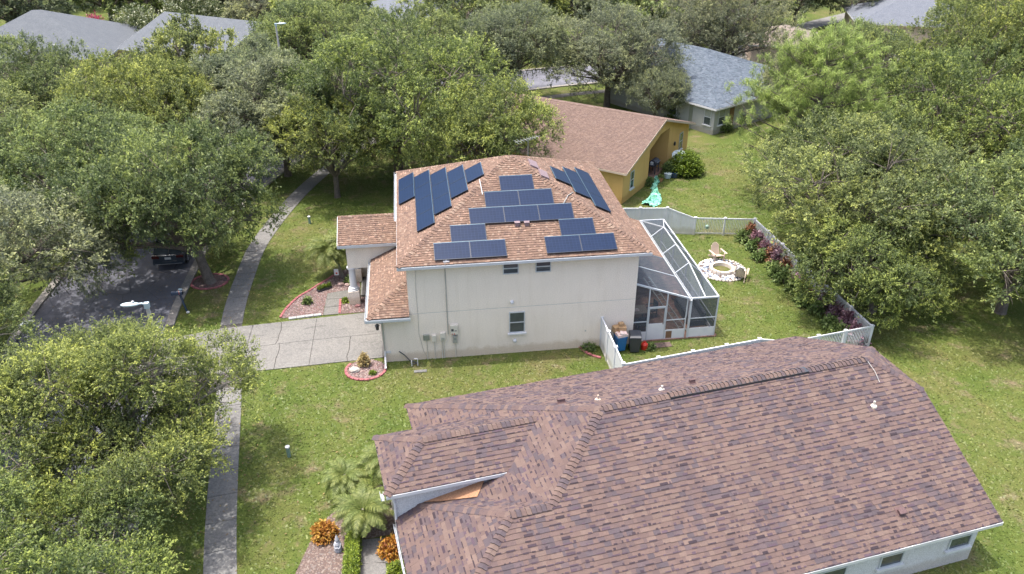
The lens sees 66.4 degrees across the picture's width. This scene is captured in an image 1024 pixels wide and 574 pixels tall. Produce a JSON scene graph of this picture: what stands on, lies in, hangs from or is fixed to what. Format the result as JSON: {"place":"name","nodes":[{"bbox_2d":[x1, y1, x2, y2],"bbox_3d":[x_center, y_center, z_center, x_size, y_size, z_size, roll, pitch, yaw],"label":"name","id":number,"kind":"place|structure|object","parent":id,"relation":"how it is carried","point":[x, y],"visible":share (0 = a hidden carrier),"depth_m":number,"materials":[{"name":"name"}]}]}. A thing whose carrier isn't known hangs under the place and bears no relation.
{"place":"outdoors","nodes":[
{"label":"outdoors","id":0,"kind":"place"},
{"bbox_2d":[0,10,141,82],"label":"grey roof house","id":1,"kind":"structure","parent":0,"point":[93,33],"depth_m":88.66,"materials":[{"name":"beige paint"}]},
{"bbox_2d":[136,313,383,375],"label":"driveway","id":2,"kind":"structure","parent":0,"point":[318,341],"depth_m":41.45,"materials":[{"name":"concrete"}]},
{"bbox_2d":[0,47,745,573],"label":"street","id":3,"kind":"structure","parent":0,"point":[142,277],"depth_m":45.62,"materials":[{"name":"grey asphalt"}]},
{"bbox_2d":[151,233,188,264],"bbox_3d":[-21.589,-2.954,50.258,2.065,1.685,4.874,-4,30,-6],"label":"parked car","id":4,"kind":"object","parent":3,"relation":"on","point":[161,256],"visible":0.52,"depth_m":48.28,"materials":[{"name":"paint"}]},
{"bbox_2d":[0,0,1023,573],"bbox_3d":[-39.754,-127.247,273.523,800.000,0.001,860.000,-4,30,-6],"label":"ground","id":5,"kind":"structure","parent":0,"point":[696,138],"depth_m":40.23,"materials":[{"name":"green plant"}]},
{"bbox_2d":[0,266,41,449],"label":"oak tree","id":6,"kind":"object","parent":5,"relation":"on","point":[9,311],"visible":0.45,"depth_m":32.73,"materials":[{"name":"green plant"}]},
{"bbox_2d":[0,78,71,195],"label":"oak tree","id":7,"kind":"object","parent":5,"relation":"on","point":[13,98],"visible":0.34,"depth_m":54.38,"materials":[{"name":"green plant"}]},
{"bbox_2d":[0,0,74,22],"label":"oak tree","id":8,"kind":"object","parent":5,"relation":"on","point":[10,8],"visible":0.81,"depth_m":101.97,"materials":[{"name":"green plant"}]},
{"bbox_2d":[0,28,106,138],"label":"oak tree","id":9,"kind":"object","parent":5,"relation":"on","point":[36,75],"visible":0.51,"depth_m":63.59,"materials":[{"name":"green plant"}]},
{"bbox_2d":[0,177,131,330],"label":"oak tree","id":10,"kind":"object","parent":5,"relation":"on","point":[23,206],"visible":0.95,"depth_m":38.84,"materials":[{"name":"green plant"}]},
{"bbox_2d":[0,90,171,233],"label":"oak tree","id":11,"kind":"object","parent":5,"relation":"on","point":[67,150],"visible":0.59,"depth_m":48.56,"materials":[{"name":"green plant"}]},
{"bbox_2d":[56,0,125,21],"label":"oak tree","id":12,"kind":"object","parent":5,"relation":"on","point":[101,4],"visible":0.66,"depth_m":111.11,"materials":[{"name":"green plant"}]},
{"bbox_2d":[0,441,188,573],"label":"oak tree","id":13,"kind":"object","parent":5,"relation":"on","point":[24,554],"visible":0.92,"depth_m":24.44,"materials":[{"name":"green plant"}]},
{"bbox_2d":[107,2,157,31],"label":"flowering tree","id":14,"kind":"object","parent":5,"relation":"on","point":[132,21],"visible":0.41,"depth_m":98.91,"materials":[{"name":"green plant"}]},
{"bbox_2d":[48,43,225,152],"bbox_3d":[-28.483,-13.435,60.623,13.113,10.058,12.731,-4,30,-6],"label":"oak tree","id":15,"kind":"object","parent":5,"relation":"on","point":[161,100],"visible":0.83,"depth_m":58.64,"materials":[{"name":"green plant"}]},
{"bbox_2d":[0,310,276,539],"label":"oak tree","id":16,"kind":"object","parent":5,"relation":"on","point":[102,370],"visible":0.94,"depth_m":28.11,"materials":[{"name":"green plant"}]},
{"bbox_2d":[120,301,170,386],"bbox_3d":[-16.651,3.002,35.829,1.248,5.500,0.304,-4,30,-6],"label":"street lamp","id":17,"kind":"object","parent":5,"relation":"on","point":[133,304],"visible":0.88,"depth_m":34.55,"materials":[{"name":"metal"}]},
{"bbox_2d":[102,0,194,17],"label":"oak tree","id":18,"kind":"object","parent":5,"relation":"on","point":[155,5],"visible":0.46,"depth_m":106.86,"materials":[{"name":"green plant"}]},
{"bbox_2d":[38,110,290,286],"bbox_3d":[-19.869,-5.074,45.409,12.925,10.682,12.207,6,30,11],"label":"oak tree","id":19,"kind":"object","parent":5,"relation":"on","point":[176,195],"visible":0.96,"depth_m":42.34,"materials":[{"name":"green plant"}]},
{"bbox_2d":[127,9,242,120],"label":"oak tree","id":20,"kind":"object","parent":5,"relation":"on","point":[189,36],"visible":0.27,"depth_m":68.55,"materials":[{"name":"green plant"}]},
{"bbox_2d":[156,0,226,17],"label":"flowering tree","id":21,"kind":"object","parent":5,"relation":"on","point":[198,6],"visible":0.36,"depth_m":101.78,"materials":[{"name":"green plant"}]},
{"bbox_2d":[118,11,304,83],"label":"grey gable house","id":22,"kind":"structure","parent":5,"relation":"on","point":[241,27],"depth_m":89.97,"materials":[{"name":"beige paint"}]},
{"bbox_2d":[183,30,303,128],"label":"oak tree","id":23,"kind":"object","parent":5,"relation":"on","point":[212,62],"visible":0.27,"depth_m":64.03,"materials":[{"name":"green plant"}]},
{"bbox_2d":[221,0,287,26],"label":"oak tree","id":24,"kind":"object","parent":5,"relation":"on","point":[236,9],"visible":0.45,"depth_m":96.57,"materials":[{"name":"green plant"}]},
{"bbox_2d":[192,53,341,176],"bbox_3d":[-18.468,-13.144,59.986,11.495,10.128,12.573,-4,30,-6],"label":"oak tree","id":25,"kind":"object","parent":5,"relation":"on","point":[254,111],"visible":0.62,"depth_m":56.75,"materials":[{"name":"green plant"}]},
{"bbox_2d":[245,0,387,70],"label":"oak tree","id":26,"kind":"object","parent":5,"relation":"on","point":[302,22],"visible":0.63,"depth_m":77.05,"materials":[{"name":"green plant"}]},
{"bbox_2d":[282,269,360,317],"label":"gravel","id":27,"kind":"structure","parent":5,"relation":"on","point":[311,309],"depth_m":45.11,"materials":[{"name":"gravel"}]},
{"bbox_2d":[303,236,345,277],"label":"palm tree","id":28,"kind":"object","parent":27,"relation":"on","point":[321,245],"visible":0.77,"depth_m":46.43,"materials":[{"name":"green plant"}]},
{"bbox_2d":[324,230,346,262],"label":"palm tree","id":29,"kind":"object","parent":27,"relation":"on","point":[334,235],"visible":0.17,"depth_m":46.60,"materials":[{"name":"green plant"}]},
{"bbox_2d":[266,0,384,32],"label":"oak tree","id":30,"kind":"object","parent":5,"relation":"on","point":[368,2],"visible":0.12,"depth_m":93.00,"materials":[{"name":"green plant"}]},
{"bbox_2d":[258,90,399,197],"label":"oak tree","id":31,"kind":"object","parent":5,"relation":"on","point":[314,139],"visible":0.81,"depth_m":54.77,"materials":[{"name":"green plant"}]},
{"bbox_2d":[323,290,348,315],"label":"front walk","id":32,"kind":"structure","parent":5,"relation":"on","point":[332,304],"depth_m":45.09,"materials":[{"name":"concrete"}]},
{"bbox_2d":[296,485,394,573],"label":"planting bed","id":33,"kind":"object","parent":5,"relation":"on","point":[331,546],"visible":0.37,"depth_m":29.05,"materials":[{"name":"soil"}]},
{"bbox_2d":[309,519,339,545],"bbox_3d":[-7.103,9.213,29.616,1.166,0.816,1.241,-4,30,-6],"label":"croton","id":34,"kind":"object","parent":33,"relation":"on","point":[330,528],"visible":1,"depth_m":29.47,"materials":[{"name":"orange plant"}]},
{"bbox_2d":[318,456,371,498],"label":"palm tree","id":35,"kind":"object","parent":33,"relation":"on","point":[347,476],"visible":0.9,"depth_m":30.38,"materials":[{"name":"green plant"}]},
{"bbox_2d":[297,485,394,573],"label":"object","id":36,"kind":"object","parent":33,"relation":"on","point":[333,552],"visible":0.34,"depth_m":29.00,"materials":[{"name":"stone"}]},
{"bbox_2d":[341,525,362,573],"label":"hedge","id":37,"kind":"object","parent":33,"relation":"on","point":[351,556],"visible":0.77,"depth_m":28.29,"materials":[{"name":"green plant"}]},
{"bbox_2d":[330,480,393,537],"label":"palm tree","id":38,"kind":"object","parent":33,"relation":"on","point":[361,508],"visible":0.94,"depth_m":29.13,"materials":[{"name":"green plant"}]},
{"bbox_2d":[356,443,384,491],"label":"palm tree","id":39,"kind":"object","parent":33,"relation":"on","point":[371,457],"visible":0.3,"depth_m":30.69,"materials":[{"name":"green plant"}]},
{"bbox_2d":[117,82,598,573],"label":"kerb","id":40,"kind":"structure","parent":5,"relation":"on","point":[177,304],"depth_m":46.66,"materials":[{"name":"concrete"}]},
{"bbox_2d":[347,359,384,379],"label":"gravel","id":41,"kind":"structure","parent":5,"relation":"on","point":[374,367],"depth_m":39.21,"materials":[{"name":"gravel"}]},
{"bbox_2d":[359,538,392,573],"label":"entry walk","id":42,"kind":"structure","parent":5,"relation":"on","point":[372,562],"depth_m":28.73,"materials":[{"name":"concrete"}]},
{"bbox_2d":[375,532,400,562],"bbox_3d":[-4.465,9.567,28.882,1.236,0.840,1.189,-4,30,-6],"label":"croton","id":43,"kind":"object","parent":5,"relation":"on","point":[383,549],"visible":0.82,"depth_m":28.71,"materials":[{"name":"orange plant"}]},
{"bbox_2d":[264,6,514,173],"bbox_3d":[-8.898,-13.959,58.626,18.515,12.861,17.659,-4,30,-6],"label":"oak tree","id":44,"kind":"object","parent":5,"relation":"on","point":[420,86],"visible":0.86,"depth_m":55.53,"materials":[{"name":"green plant"}]},
{"bbox_2d":[385,559,406,573],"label":"round bush","id":45,"kind":"object","parent":5,"relation":"on","point":[393,566],"visible":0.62,"depth_m":27.87,"materials":[{"name":"green plant"}]},
{"bbox_2d":[326,0,489,101],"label":"oak tree","id":46,"kind":"object","parent":5,"relation":"on","point":[454,24],"visible":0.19,"depth_m":70.12,"materials":[{"name":"green plant"}]},
{"bbox_2d":[0,36,821,360],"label":"kerb","id":47,"kind":"structure","parent":5,"relation":"on","point":[38,302],"depth_m":44.95,"materials":[{"name":"concrete"}]},
{"bbox_2d":[366,0,471,38],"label":"white roof house","id":48,"kind":"structure","parent":5,"relation":"on","point":[386,3],"depth_m":107.82,"materials":[{"name":"beige paint"}]},
{"bbox_2d":[388,0,508,35],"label":"oak tree","id":49,"kind":"object","parent":5,"relation":"on","point":[460,11],"visible":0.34,"depth_m":88.37,"materials":[{"name":"green plant"}]},
{"bbox_2d":[400,69,568,166],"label":"oak tree","id":50,"kind":"object","parent":5,"relation":"on","point":[487,135],"visible":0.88,"depth_m":53.59,"materials":[{"name":"green plant"}]},
{"bbox_2d":[337,155,662,368],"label":"two story house","id":51,"kind":"structure","parent":5,"relation":"on","point":[503,254],"depth_m":39.38,"materials":[{"name":"paint"}]},
{"bbox_2d":[508,311,526,334],"bbox_3d":[0.257,1.838,39.636,0.960,1.310,0.120,-4,30,-6],"label":"window","id":52,"kind":"structure","parent":51,"relation":"in","point":[516,319],"depth_m":39.68,"materials":[{"name":"white metal"}]},
{"bbox_2d":[451,0,573,83],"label":"oak tree","id":53,"kind":"object","parent":5,"relation":"on","point":[520,47],"visible":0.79,"depth_m":73.75,"materials":[{"name":"green plant"}]},
{"bbox_2d":[457,0,573,40],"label":"oak tree","id":54,"kind":"object","parent":5,"relation":"on","point":[564,4],"visible":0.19,"depth_m":94.63,"materials":[{"name":"green plant"}]},
{"bbox_2d":[25,217,1015,568],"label":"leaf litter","id":55,"kind":"object","parent":5,"relation":"on","point":[297,425],"visible":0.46,"depth_m":42.46,"materials":[{"name":"plant"}]},
{"bbox_2d":[451,92,695,203],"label":"yellow house","id":56,"kind":"structure","parent":5,"relation":"on","point":[621,149],"depth_m":59.64,"materials":[{"name":"paint"}]},
{"bbox_2d":[545,0,632,36],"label":"oak tree","id":57,"kind":"object","parent":5,"relation":"on","point":[578,4],"visible":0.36,"depth_m":96.81,"materials":[{"name":"green plant"}]},
{"bbox_2d":[599,317,625,368],"bbox_3d":[4.921,3.278,38.847,0.182,1.870,4.392,-4,30,-7],"label":"privacy fence","id":58,"kind":"object","parent":5,"relation":"on","point":[610,351],"visible":0.85,"depth_m":39.12,"materials":[{"name":"plastic"}]},
{"bbox_2d":[535,0,694,106],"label":"oak tree","id":59,"kind":"object","parent":5,"relation":"on","point":[621,57],"visible":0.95,"depth_m":73.86,"materials":[{"name":"green plant"}]},
{"bbox_2d":[628,330,641,351],"bbox_3d":[6.341,2.817,40.466,0.626,1.075,0.777,0,29,1],"label":"wheelie bin","id":60,"kind":"object","parent":5,"relation":"on","point":[635,337],"visible":1,"depth_m":40.18,"materials":[{"name":"plastic"}]},
{"bbox_2d":[623,207,666,219],"bbox_3d":[7.601,-4.502,52.605,5.424,1.960,0.200,0,29,0],"label":"privacy fence","id":61,"kind":"object","parent":5,"relation":"on","point":[639,213],"visible":0.22,"depth_m":52.37,"materials":[{"name":"plastic"}]},
{"bbox_2d":[601,0,700,42],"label":"oak tree","id":62,"kind":"object","parent":5,"relation":"on","point":[649,5],"visible":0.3,"depth_m":92.02,"materials":[{"name":"green plant"}]},
{"bbox_2d":[641,175,661,206],"bbox_3d":[10.873,-7.357,59.074,1.409,0.511,5.621,9,31,16],"label":"crumpled tarp","id":63,"kind":"object","parent":5,"relation":"on","point":[654,199],"visible":0.98,"depth_m":58.13,"materials":[{"name":"teal plastic"}]},
{"bbox_2d":[624,60,693,115],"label":"oak tree","id":64,"kind":"object","parent":5,"relation":"on","point":[661,91],"visible":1,"depth_m":71.42,"materials":[{"name":"green plant"}]},
{"bbox_2d":[641,324,716,341],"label":"patio","id":65,"kind":"structure","parent":5,"relation":"on","point":[714,335],"depth_m":41.72,"materials":[{"name":"brick"}]},
{"bbox_2d":[633,219,719,339],"bbox_3d":[7.922,-1.140,45.029,4.573,3.510,9.980,-4,30,-6],"label":"screen enclosure","id":66,"kind":"object","parent":65,"relation":"on","point":[672,281],"visible":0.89,"depth_m":41.36,"materials":[{"name":"white metal"}]},
{"bbox_2d":[646,307,665,339],"bbox_3d":[7.564,1.930,41.074,0.900,1.950,0.092,-4,30,-6],"label":"screen door","id":67,"kind":"structure","parent":66,"relation":"in","point":[654,331],"depth_m":41.27,"materials":[{"name":"white paint"}]},
{"bbox_2d":[665,206,694,234],"bbox_3d":[11.254,-4.480,52.548,1.975,1.960,0.215,3,29,5],"label":"privacy fence","id":68,"kind":"object","parent":5,"relation":"on","point":[676,226],"visible":0.9,"depth_m":52.55,"materials":[{"name":"plastic"}]},
{"bbox_2d":[371,336,1003,573],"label":"brown roof house","id":69,"kind":"structure","parent":5,"relation":"on","point":[796,455],"depth_m":27.53,"materials":[{"name":"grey paint"}]},
{"bbox_2d":[875,551,904,572],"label":"window","id":70,"kind":"structure","parent":69,"relation":"in","point":[892,561],"depth_m":27.33,"materials":[{"name":"white metal"}]},
{"bbox_2d":[944,533,973,554],"bbox_3d":[16.027,8.936,27.858,1.110,1.210,0.120,-8,30,-14],"label":"window","id":71,"kind":"structure","parent":69,"relation":"in","point":[960,543],"depth_m":28.03,"materials":[{"name":"white metal"}]},
{"bbox_2d":[668,148,706,177],"bbox_3d":[13.888,-10.011,62.394,3.328,2.034,3.373,-4,30,-6],"label":"round bush","id":72,"kind":"object","parent":5,"relation":"on","point":[691,160],"visible":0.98,"depth_m":61.79,"materials":[{"name":"green plant"}]},
{"bbox_2d":[610,38,776,134],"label":"grey house","id":73,"kind":"structure","parent":5,"relation":"on","point":[707,108],"depth_m":73.77,"materials":[{"name":"paint"}]},
{"bbox_2d":[625,337,761,365],"bbox_3d":[8.783,3.776,37.983,7.326,1.830,0.207,-9,30,-15],"label":"privacy fence","id":74,"kind":"object","parent":5,"relation":"on","point":[726,345],"visible":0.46,"depth_m":37.65,"materials":[{"name":"plastic"}]},
{"bbox_2d":[708,242,727,261],"bbox_3d":[12.975,-2.231,49.558,0.940,1.002,1.057,-7,30,-12],"label":"adirondack chair","id":75,"kind":"object","parent":5,"relation":"on","point":[714,252],"visible":0.99,"depth_m":49.67,"materials":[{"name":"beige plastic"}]},
{"bbox_2d":[698,258,745,281],"bbox_3d":[12.969,-1.116,48.336,3.069,0.270,3.020,-4,30,-6],"label":"fire pit","id":76,"kind":"object","parent":5,"relation":"on","point":[718,270],"visible":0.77,"depth_m":48.36,"materials":[{"name":"stone"}]},
{"bbox_2d":[693,216,753,235],"bbox_3d":[14.147,-4.086,52.458,3.953,1.350,0.209,1,29,3],"label":"picket fence","id":77,"kind":"object","parent":5,"relation":"on","point":[719,219],"visible":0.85,"depth_m":52.42,"materials":[{"name":"plastic"}]},
{"bbox_2d":[648,0,808,63],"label":"oak tree","id":78,"kind":"object","parent":5,"relation":"on","point":[713,31],"visible":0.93,"depth_m":80.58,"materials":[{"name":"green plant"}]},
{"bbox_2d":[733,227,750,243],"bbox_3d":[15.320,-3.382,51.791,1.442,1.053,1.322,-4,30,-6],"label":"fern plant","id":79,"kind":"object","parent":5,"relation":"on","point":[740,235],"visible":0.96,"depth_m":51.71,"materials":[{"name":"green plant"}]},
{"bbox_2d":[718,0,798,24],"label":"oak tree","id":80,"kind":"object","parent":5,"relation":"on","point":[778,4],"visible":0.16,"depth_m":101.00,"materials":[{"name":"green plant"}]},
{"bbox_2d":[745,25,820,64],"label":"tan roof house","id":81,"kind":"structure","parent":5,"relation":"on","point":[753,55],"depth_m":92.77,"materials":[{"name":"paint"}]},
{"bbox_2d":[767,0,842,24],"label":"oak tree","id":82,"kind":"object","parent":5,"relation":"on","point":[804,4],"visible":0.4,"depth_m":111.60,"materials":[{"name":"green plant"}]},
{"bbox_2d":[755,43,858,129],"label":"oak tree","id":83,"kind":"object","parent":5,"relation":"on","point":[767,76],"visible":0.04,"depth_m":65.76,"materials":[{"name":"green plant"}]},
{"bbox_2d":[724,13,899,200],"bbox_3d":[22.096,-12.314,55.238,12.513,13.157,11.803,-20,35,-31],"label":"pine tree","id":84,"kind":"object","parent":5,"relation":"on","point":[786,102],"visible":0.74,"depth_m":52.75,"materials":[{"name":"green plant"}]},
{"bbox_2d":[753,217,870,336],"bbox_3d":[17.390,-0.809,46.603,0.189,1.350,13.618,-5,30,-9],"label":"picket fence","id":85,"kind":"object","parent":5,"relation":"on","point":[848,305],"visible":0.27,"depth_m":47.47,"materials":[{"name":"plastic"}]},
{"bbox_2d":[802,298,828,317],"bbox_3d":[17.007,1.137,43.662,1.345,1.042,1.242,-4,30,-6],"label":"fern plant","id":86,"kind":"object","parent":5,"relation":"on","point":[814,306],"visible":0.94,"depth_m":43.51,"materials":[{"name":"green plant"}]},
{"bbox_2d":[819,312,838,328],"bbox_3d":[17.364,1.866,42.547,1.325,0.928,1.158,-13,32,-21],"label":"fern plant","id":87,"kind":"object","parent":5,"relation":"on","point":[828,320],"visible":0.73,"depth_m":42.47,"materials":[{"name":"green plant"}]},
{"bbox_2d":[825,320,850,338],"bbox_3d":[17.454,2.180,41.748,1.418,1.127,1.268,-18,34,-28],"label":"fern plant","id":88,"kind":"object","parent":5,"relation":"on","point":[839,327],"visible":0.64,"depth_m":41.58,"materials":[{"name":"green plant"}]},
{"bbox_2d":[808,324,874,346],"bbox_3d":[16.391,2.836,40.114,4.874,1.350,0.207,-9,30,-15],"label":"picket fence","id":89,"kind":"object","parent":5,"relation":"on","point":[845,335],"visible":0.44,"depth_m":40.29,"materials":[{"name":"plastic"}]},
{"bbox_2d":[837,308,855,328],"bbox_3d":[17.986,1.754,42.002,1.130,1.530,1.121,-4,30,-6],"label":"cordyline","id":90,"kind":"object","parent":5,"relation":"on","point":[848,317],"visible":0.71,"depth_m":41.82,"materials":[{"name":"purple plant"}]},
{"bbox_2d":[815,0,878,14],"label":"oak tree","id":91,"kind":"object","parent":5,"relation":"on","point":[847,3],"visible":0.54,"depth_m":110.96,"materials":[{"name":"green plant"}]},
{"bbox_2d":[760,96,963,206],"bbox_3d":[22.203,-8.061,51.792,11.670,9.084,11.474,-4,30,-6],"label":"oak tree","id":92,"kind":"object","parent":5,"relation":"on","point":[910,118],"visible":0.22,"depth_m":49.49,"materials":[{"name":"green plant"}]},
{"bbox_2d":[733,101,1011,270],"bbox_3d":[20.826,-5.438,46.321,15.010,9.860,15.324,-4,30,-6],"label":"oak tree","id":93,"kind":"object","parent":5,"relation":"on","point":[884,191],"visible":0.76,"depth_m":43.68,"materials":[{"name":"green plant"}]},
{"bbox_2d":[815,13,931,99],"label":"oak tree","id":94,"kind":"object","parent":5,"relation":"on","point":[870,29],"visible":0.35,"depth_m":73.50,"materials":[{"name":"green plant"}]},
{"bbox_2d":[785,199,974,331],"bbox_3d":[19.937,-1.432,42.734,9.255,6.373,9.655,20,35,31],"label":"oak tree","id":95,"kind":"object","parent":5,"relation":"on","point":[874,284],"visible":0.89,"depth_m":41.13,"materials":[{"name":"green plant"}]},
{"bbox_2d":[843,0,971,47],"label":"blue roof house","id":96,"kind":"structure","parent":5,"relation":"on","point":[902,12],"depth_m":102.95,"materials":[{"name":"beige paint"}]},
{"bbox_2d":[837,33,1023,206],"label":"oak tree","id":97,"kind":"object","parent":5,"relation":"on","point":[983,116],"visible":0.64,"depth_m":51.48,"materials":[{"name":"green plant"}]},
{"bbox_2d":[892,0,1023,134],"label":"oak tree","id":98,"kind":"object","parent":5,"relation":"on","point":[998,20],"visible":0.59,"depth_m":65.63,"materials":[{"name":"green plant"}]},
{"bbox_2d":[893,147,1023,314],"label":"oak tree","id":99,"kind":"object","parent":5,"relation":"on","point":[988,239],"visible":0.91,"depth_m":40.62,"materials":[{"name":"green plant"}]},
{"bbox_2d":[921,0,1023,62],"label":"oak tree","id":100,"kind":"object","parent":5,"relation":"on","point":[961,3],"visible":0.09,"depth_m":84.40,"materials":[{"name":"green plant"}]},
{"bbox_2d":[978,127,1023,229],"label":"oak tree","id":101,"kind":"object","parent":5,"relation":"on","point":[1015,146],"visible":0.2,"depth_m":46.38,"materials":[{"name":"green plant"}]},
{"bbox_2d":[203,48,933,573],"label":"sidewalk","id":102,"kind":"structure","parent":0,"point":[219,550],"depth_m":34.42,"materials":[{"name":"concrete"}]},
{"bbox_2d":[794,13,844,29],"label":"path","id":103,"kind":"structure","parent":0,"point":[816,23],"depth_m":116.58,"materials":[{"name":"concrete"}]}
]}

